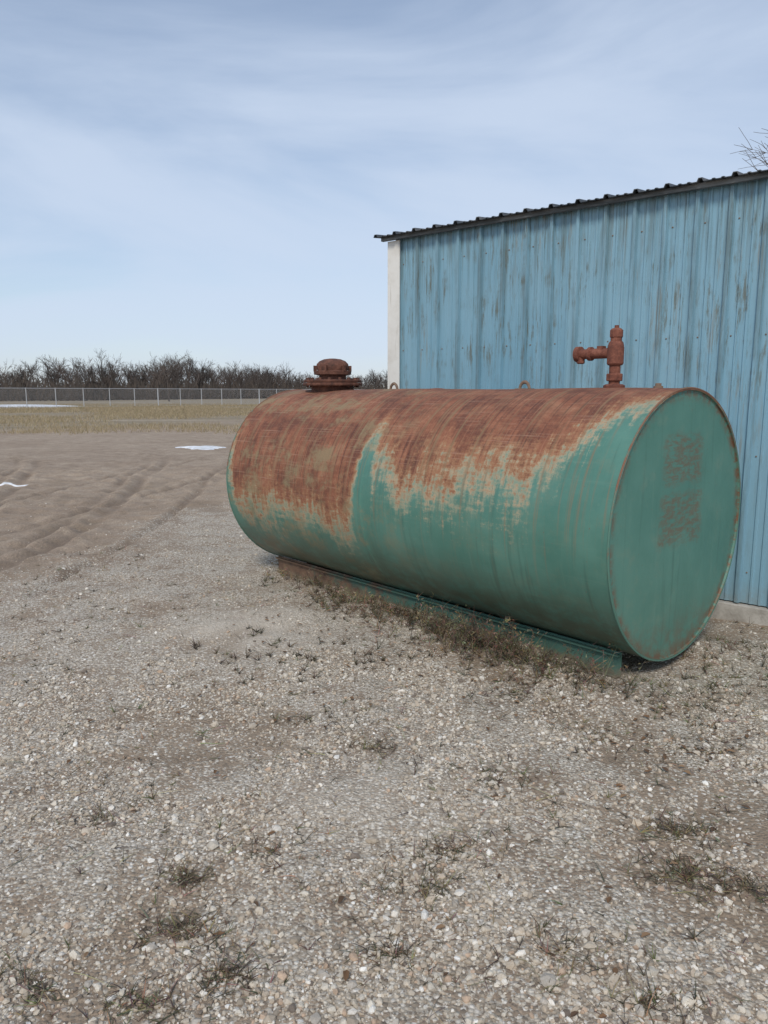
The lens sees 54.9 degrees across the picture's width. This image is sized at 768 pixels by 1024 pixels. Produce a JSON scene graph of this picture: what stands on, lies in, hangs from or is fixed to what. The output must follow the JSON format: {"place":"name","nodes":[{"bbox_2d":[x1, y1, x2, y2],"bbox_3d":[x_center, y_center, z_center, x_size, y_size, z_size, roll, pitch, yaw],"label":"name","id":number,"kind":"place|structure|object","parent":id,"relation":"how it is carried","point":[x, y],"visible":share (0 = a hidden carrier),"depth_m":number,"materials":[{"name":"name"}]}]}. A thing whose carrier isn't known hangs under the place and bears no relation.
{"place":"outdoors","nodes":[
{"label":"outdoors","id":0,"kind":"place"},
{"bbox_2d":[0,403,257,434],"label":"dry field grass","id":1,"kind":"structure","parent":0,"point":[204,411],"depth_m":50.94,"materials":[{"name":"beige plant"}]},
{"bbox_2d":[0,394,767,1023],"bbox_3d":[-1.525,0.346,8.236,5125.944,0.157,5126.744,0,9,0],"label":"ground","id":2,"kind":"structure","parent":0,"point":[110,484],"depth_m":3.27,"materials":[{"name":"grey gravel"}]},
{"bbox_2d":[0,482,25,486],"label":"snow patch","id":3,"kind":"object","parent":2,"relation":"on","point":[3,483],"visible":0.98,"depth_m":13.40,"materials":[{"name":"white snow"}]},
{"bbox_2d":[0,404,77,406],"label":"snow patch","id":4,"kind":"object","parent":2,"relation":"on","point":[22,405],"visible":0.74,"depth_m":84.74,"materials":[{"name":"white snow"}]},
{"bbox_2d":[156,351,189,400],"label":"bare tree","id":5,"kind":"object","parent":2,"relation":"on","point":[174,364],"visible":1,"depth_m":138.93,"materials":[{"name":"brown plant"}]},
{"bbox_2d":[0,388,363,407],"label":"chain link fence","id":6,"kind":"object","parent":2,"relation":"on","point":[83,395],"visible":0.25,"depth_m":85.70,"materials":[{"name":"silver metal"}]},
{"bbox_2d":[0,348,387,400],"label":"distant tree line","id":7,"kind":"object","parent":2,"relation":"on","point":[155,379],"visible":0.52,"depth_m":174.72,"materials":[{"name":"brown plant"}]},
{"bbox_2d":[175,446,225,449],"bbox_3d":[-5.551,-1.959,22.344,1.881,0.086,1.215,7,11,37],"label":"snow patch","id":8,"kind":"object","parent":2,"relation":"on","point":[204,447],"visible":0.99,"depth_m":22.07,"materials":[{"name":"white snow"}]},
{"bbox_2d":[0,545,766,1023],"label":"scattered dead plants","id":9,"kind":"object","parent":2,"relation":"on","point":[364,661],"visible":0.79,"depth_m":3.98,"materials":[{"name":"brown plant"}]},
{"bbox_2d":[0,678,767,1023],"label":"matted dead weeds","id":10,"kind":"object","parent":2,"relation":"on","point":[678,874],"visible":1,"depth_m":2.46,"materials":[{"name":"brown plant"}]},
{"bbox_2d":[14,596,763,1017],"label":"fallen leaves","id":11,"kind":"object","parent":2,"relation":"on","point":[440,926],"visible":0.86,"depth_m":3.58,"materials":[{"name":"brown plant"}]},
{"bbox_2d":[226,325,740,678],"bbox_3d":[0.471,-0.276,5.704,1.613,2.085,3.804,-8,12,-42],"label":"fuel storage tank","id":12,"kind":"object","parent":2,"relation":"on","point":[606,515],"visible":0.99,"depth_m":4.57,"materials":[{"name":"green metal"}]},
{"bbox_2d":[259,556,767,731],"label":"dry grass","id":13,"kind":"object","parent":2,"relation":"on","point":[466,633],"visible":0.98,"depth_m":4.72,"materials":[{"name":"brown plant"}]},
{"bbox_2d":[373,169,767,625],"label":"blue metal shed","id":14,"kind":"structure","parent":2,"relation":"on","point":[670,280],"depth_m":5.74,"materials":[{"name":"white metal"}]},
{"bbox_2d":[731,128,767,169],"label":"bare tree","id":15,"kind":"object","parent":2,"relation":"on","point":[760,152],"visible":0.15,"depth_m":23.31,"materials":[{"name":"brown plant"}]},
{"bbox_2d":[0,0,767,387],"label":"sky","id":16,"kind":"structure","parent":0,"point":[215,181],"materials":[{"name":"blue"}]}
]}

